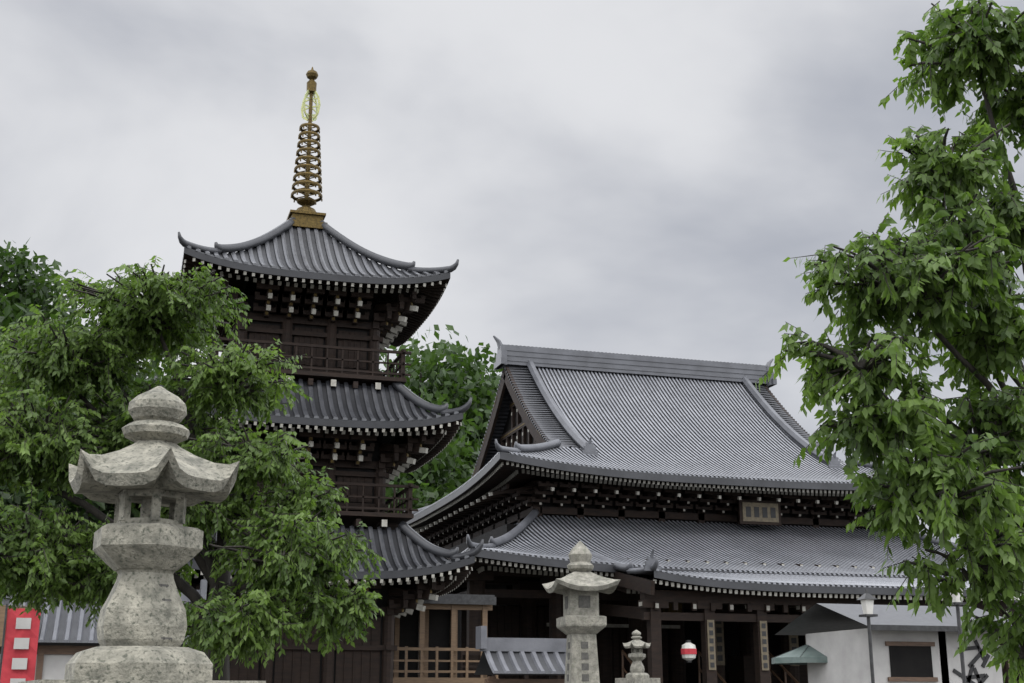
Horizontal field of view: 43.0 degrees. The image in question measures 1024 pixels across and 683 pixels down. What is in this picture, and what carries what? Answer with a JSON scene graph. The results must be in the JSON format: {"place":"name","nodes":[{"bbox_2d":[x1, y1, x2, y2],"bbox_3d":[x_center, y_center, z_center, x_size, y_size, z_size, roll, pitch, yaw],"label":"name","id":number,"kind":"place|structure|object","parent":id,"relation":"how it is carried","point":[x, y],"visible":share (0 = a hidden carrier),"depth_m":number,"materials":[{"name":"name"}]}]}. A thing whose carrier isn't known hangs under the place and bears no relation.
{"place":"outdoors","nodes":[
{"label":"outdoors","id":0,"kind":"place"},
{"bbox_2d":[0,255,385,680],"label":"tree","id":1,"kind":"object","parent":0,"point":[24,450],"depth_m":18.66,"materials":[{"name":"green plant"}]},
{"bbox_2d":[3,598,565,674],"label":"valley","id":2,"kind":"structure","parent":0,"point":[483,668],"depth_m":29.90,"materials":[{"name":"grey tile"}]},
{"bbox_2d":[2,579,566,673],"bbox_3d":[-6.747,6.883,31.484,17.003,2.350,5.831,0,-15,-1],"label":"tiled roof","id":3,"kind":"object","parent":2,"relation":"on","point":[510,646],"visible":0.33,"depth_m":29.55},
{"bbox_2d":[0,0,1023,545],"label":"sky","id":4,"kind":"structure","parent":0,"point":[632,177],"materials":[{"name":"grey"}]},
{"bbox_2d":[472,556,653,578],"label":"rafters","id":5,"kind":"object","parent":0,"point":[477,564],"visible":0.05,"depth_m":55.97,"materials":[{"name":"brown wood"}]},
{"bbox_2d":[542,541,619,682],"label":"lantern","id":6,"kind":"object","parent":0,"point":[576,624],"visible":0.99,"depth_m":22.62,"materials":[{"name":"stone"}]},
{"bbox_2d":[565,595,590,680],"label":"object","id":7,"kind":"object","parent":6,"relation":"attached to","point":[584,601],"visible":0.64,"depth_m":22.62,"materials":[{"name":"grey stone"}]},
{"bbox_2d":[408,459,855,530],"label":"roof eaves","id":8,"kind":"object","parent":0,"point":[504,472],"visible":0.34,"depth_m":67.10,"materials":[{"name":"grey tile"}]},
{"bbox_2d":[470,336,844,570],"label":"roof ridges","id":9,"kind":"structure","parent":0,"point":[532,358],"depth_m":80.90,"materials":[{"name":"grey tile"}]},
{"bbox_2d":[416,367,1022,682],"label":"hall","id":10,"kind":"structure","parent":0,"point":[529,594],"depth_m":64.09,"materials":[{"name":"brown wood"}]},
{"bbox_2d":[475,557,651,578],"bbox_3d":[8.020,15.994,78.221,33.174,0.785,41.771,5,-16,-16],"label":"hall rafter end","id":11,"kind":"object","parent":10,"relation":"attached to","point":[480,569],"visible":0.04,"depth_m":56.43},
{"bbox_2d":[472,385,681,612],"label":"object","id":12,"kind":"object","parent":10,"relation":"attached to","point":[669,609],"visible":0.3,"depth_m":62.68,"materials":[{"name":"brown wood"}]},
{"bbox_2d":[406,365,889,523],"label":"roof","id":13,"kind":"structure","parent":10,"relation":"on","point":[543,421],"depth_m":74.43,"materials":[{"name":"grey tile"}]},
{"bbox_2d":[404,439,872,513],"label":"hall hips","id":14,"kind":"object","parent":13,"relation":"on","point":[520,448],"visible":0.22,"depth_m":66.26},
{"bbox_2d":[414,367,874,515],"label":"hall tiles","id":15,"kind":"object","parent":13,"relation":"on","point":[560,461],"visible":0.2,"depth_m":75.22,"materials":[{"name":"grey tile"}]},
{"bbox_2d":[681,643,696,660],"bbox_3d":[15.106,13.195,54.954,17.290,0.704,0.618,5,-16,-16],"label":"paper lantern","id":16,"kind":"object","parent":10,"relation":"hanging from","point":[687,657],"depth_m":52.39,"materials":[{"name":"white paper"}]},
{"bbox_2d":[621,650,798,682],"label":"hall rails","id":17,"kind":"object","parent":10,"relation":"attached to","point":[623,653],"visible":0.33,"depth_m":58.02,"materials":[{"name":"brown wood"}]},
{"bbox_2d":[463,515,966,578],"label":"roof","id":18,"kind":"structure","parent":10,"relation":"on","point":[529,559],"depth_m":63.92,"materials":[{"name":"grey tile"}]},
{"bbox_2d":[466,509,957,549],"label":"low hall hips","id":19,"kind":"object","parent":18,"relation":"on","point":[523,524],"visible":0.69,"depth_m":61.33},
{"bbox_2d":[462,515,966,576],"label":"hall tiles","id":20,"kind":"object","parent":18,"relation":"on","point":[516,552],"visible":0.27,"depth_m":64.07,"materials":[{"name":"grey tile"}]},
{"bbox_2d":[615,578,966,600],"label":"rafters","id":21,"kind":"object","parent":10,"relation":"attached to","point":[657,587],"depth_m":53.97,"materials":[{"name":"brown wood"}]},
{"bbox_2d":[589,550,1022,579],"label":"hall portico hips","id":22,"kind":"object","parent":10,"relation":"attached to","point":[627,568],"visible":0.46,"depth_m":54.55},
{"bbox_2d":[656,569,971,589],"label":"hall portico tiles","id":23,"kind":"object","parent":10,"relation":"attached to","point":[763,581],"visible":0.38,"depth_m":56.02,"materials":[{"name":"grey tile"}]},
{"bbox_2d":[627,579,1001,600],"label":"roof eaves","id":24,"kind":"object","parent":10,"relation":"attached to","point":[758,592],"visible":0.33,"depth_m":53.79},
{"bbox_2d":[619,570,1021,595],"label":"eaves","id":25,"kind":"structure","parent":10,"relation":"on","point":[777,587],"depth_m":54.04,"materials":[{"name":"grey tile"}]},
{"bbox_2d":[707,502,1010,669],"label":"sign plaques","id":26,"kind":"object","parent":10,"relation":"attached to","point":[760,518],"visible":0.37,"depth_m":60.03,"materials":[{"name":"brown wood"}]},
{"bbox_2d":[686,506,1012,668],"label":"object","id":27,"kind":"object","parent":26,"relation":"attached to","point":[748,514],"visible":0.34,"depth_m":59.86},
{"bbox_2d":[755,0,1023,682],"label":"tree","id":28,"kind":"object","parent":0,"point":[949,524],"depth_m":13.02,"materials":[{"name":"green plant"}]},
{"label":"ground","id":29,"kind":"structure","parent":0,"visible":0},
{"bbox_2d":[0,238,89,343],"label":"tree","id":30,"kind":"object","parent":29,"relation":"on","point":[19,264],"depth_m":55.47,"materials":[{"name":"green plant"}]},
{"bbox_2d":[0,292,93,363],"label":"tree","id":31,"kind":"object","parent":29,"relation":"on","point":[8,311],"visible":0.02,"depth_m":52.11,"materials":[{"name":"green plant"}]},
{"bbox_2d":[0,321,178,524],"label":"tree","id":32,"kind":"object","parent":29,"relation":"on","point":[152,365],"depth_m":48.10,"materials":[{"name":"green plant"}]},
{"bbox_2d":[0,380,198,579],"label":"tree","id":33,"kind":"object","parent":29,"relation":"on","point":[20,498],"depth_m":37.59,"materials":[{"name":"green plant"}]},
{"bbox_2d":[0,367,203,580],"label":"tree","id":34,"kind":"object","parent":29,"relation":"on","point":[138,380],"depth_m":42.85,"materials":[{"name":"green plant"}]},
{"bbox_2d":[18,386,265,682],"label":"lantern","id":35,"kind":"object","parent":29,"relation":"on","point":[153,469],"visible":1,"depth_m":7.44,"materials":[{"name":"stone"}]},
{"bbox_2d":[159,584,171,639],"bbox_3d":[-1.982,1.576,7.547,0.097,0.314,0.294,-1,-15,5],"label":"big lantern carving","id":36,"kind":"object","parent":35,"relation":"attached to","point":[167,586],"visible":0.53,"depth_m":7.46},
{"bbox_2d":[186,273,445,682],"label":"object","id":37,"kind":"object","parent":29,"relation":"on","point":[359,662],"depth_m":38.31,"materials":[{"name":"brown wood"}]},
{"bbox_2d":[180,227,449,302],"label":"roof tiles","id":38,"kind":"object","parent":37,"relation":"on","point":[250,289],"depth_m":39.24,"materials":[{"name":"grey tile"}]},
{"bbox_2d":[286,67,327,229],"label":"pagoda spire","id":39,"kind":"structure","parent":38,"relation":"on","point":[305,215],"depth_m":42.58,"materials":[{"name":"gold metal"}]},
{"bbox_2d":[301,90,320,121],"bbox_3d":[-6.722,-7.896,43.429,0.579,1.107,0.579,5,-16,-16],"label":"finial ornament","id":40,"kind":"object","parent":39,"relation":"attached to","point":[314,116],"visible":1,"depth_m":43.34,"materials":[{"name":"gold metal"}]},
{"bbox_2d":[181,258,446,346],"bbox_3d":[-6.722,-0.918,41.507,7.749,0.429,7.749,5,-16,-16],"label":"pagoda roof rafter","id":41,"kind":"object","parent":38,"relation":"attached to","point":[320,281],"visible":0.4,"depth_m":38.38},
{"bbox_2d":[181,253,449,346],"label":"pagoda roof underside","id":42,"kind":"structure","parent":38,"relation":"attached to","point":[432,294],"depth_m":39.54,"materials":[{"name":"brown wood"}]},
{"bbox_2d":[183,227,447,277],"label":"pagoda roof tiles","id":43,"kind":"object","parent":38,"relation":"attached to","point":[260,256],"visible":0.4,"depth_m":39.65,"materials":[{"name":"grey tile"}]},
{"bbox_2d":[178,217,458,272],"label":"roof ridges","id":44,"kind":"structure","parent":38,"relation":"on","point":[283,227],"depth_m":39.98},
{"bbox_2d":[221,289,431,611],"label":"roof brackets","id":45,"kind":"object","parent":37,"relation":"attached to","point":[333,318],"visible":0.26,"depth_m":38.48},
{"bbox_2d":[190,378,462,447],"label":"roof tiles","id":46,"kind":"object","parent":37,"relation":"on","point":[311,420],"depth_m":37.64,"materials":[{"name":"grey tile"}]},
{"bbox_2d":[154,376,471,414],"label":"pagoda roof hips","id":47,"kind":"object","parent":46,"relation":"on","point":[406,393],"visible":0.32,"depth_m":38.27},
{"bbox_2d":[188,377,458,421],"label":"pagoda roof tiles","id":48,"kind":"object","parent":46,"relation":"attached to","point":[340,404],"visible":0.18,"depth_m":37.81,"materials":[{"name":"grey tile"}]},
{"bbox_2d":[206,414,462,472],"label":"pagoda roof underside","id":49,"kind":"structure","parent":46,"relation":"attached to","point":[444,441],"depth_m":38.38,"materials":[{"name":"brown wood"}]},
{"bbox_2d":[211,416,461,472],"bbox_3d":[-6.722,3.306,40.343,8.522,0.503,8.522,5,-16,-16],"label":"pagoda roof rafter","id":50,"kind":"object","parent":46,"relation":"attached to","point":[351,430],"visible":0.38,"depth_m":36.97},
{"bbox_2d":[187,527,474,585],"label":"roof tiles","id":51,"kind":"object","parent":37,"relation":"on","point":[415,571],"depth_m":36.37,"materials":[{"name":"grey tile"}]},
{"bbox_2d":[186,566,472,596],"bbox_3d":[-6.722,7.372,39.223,9.122,0.576,9.122,5,-16,-16],"label":"pagoda roof rafter","id":52,"kind":"object","parent":51,"relation":"attached to","point":[399,581],"visible":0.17,"depth_m":36.00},
{"bbox_2d":[189,563,473,595],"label":"pagoda roof underside","id":53,"kind":"structure","parent":51,"relation":"attached to","point":[461,575],"depth_m":37.10,"materials":[{"name":"brown wood"}]},
{"bbox_2d":[216,524,469,571],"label":"pagoda roof tiles","id":54,"kind":"object","parent":51,"relation":"on","point":[401,547],"visible":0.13,"depth_m":36.84,"materials":[{"name":"grey tile"}]},
{"bbox_2d":[398,521,483,559],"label":"pagoda roof hips","id":55,"kind":"object","parent":51,"relation":"on","point":[407,530],"visible":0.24,"depth_m":37.02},
{"bbox_2d":[385,435,479,512],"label":"tree","id":56,"kind":"object","parent":29,"relation":"on","point":[447,452],"depth_m":108.68,"materials":[{"name":"green plant"}]},
{"bbox_2d":[379,369,487,481],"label":"tree","id":57,"kind":"object","parent":29,"relation":"on","point":[441,397],"visible":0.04,"depth_m":121.21,"materials":[{"name":"green plant"}]},
{"bbox_2d":[385,425,481,512],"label":"tree","id":58,"kind":"object","parent":29,"relation":"on","point":[433,479],"visible":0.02,"depth_m":113.70,"materials":[{"name":"green plant"}]},
{"bbox_2d":[396,445,477,507],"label":"tree","id":59,"kind":"object","parent":29,"relation":"on","point":[442,491],"depth_m":118.68,"materials":[{"name":"green plant"}]},
{"bbox_2d":[379,324,502,478],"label":"tree","id":60,"kind":"object","parent":29,"relation":"on","point":[447,377],"depth_m":128.78,"materials":[{"name":"green plant"}]},
{"bbox_2d":[408,341,501,412],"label":"tree","id":61,"kind":"object","parent":29,"relation":"on","point":[493,361],"depth_m":138.99,"materials":[{"name":"green plant"}]},
{"bbox_2d":[0,585,1020,682],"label":"buildings","id":62,"kind":"structure","parent":29,"relation":"on","point":[846,652],"depth_m":30.42,"materials":[{"name":"white paint"}]},
{"bbox_2d":[0,604,498,682],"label":"wooden frame","id":63,"kind":"object","parent":62,"relation":"on","point":[422,649],"visible":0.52,"depth_m":40.26,"materials":[{"name":"brown wood"}]},
{"bbox_2d":[771,645,827,664],"bbox_3d":[7.555,7.855,32.771,1.940,0.520,1.940,12,-20,-38],"label":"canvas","id":64,"kind":"object","parent":62,"relation":"on","point":[810,654],"visible":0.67,"depth_m":32.12,"materials":[{"name":"green fabric"}]},
{"bbox_2d":[953,640,989,682],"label":"painted lettering","id":65,"kind":"object","parent":62,"relation":"attached to","point":[977,676],"visible":0.87,"depth_m":30.60},
{"bbox_2d":[615,630,659,682],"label":"lantern","id":66,"kind":"object","parent":29,"relation":"on","point":[636,655],"visible":1,"depth_m":31.23,"materials":[{"name":"stone"}]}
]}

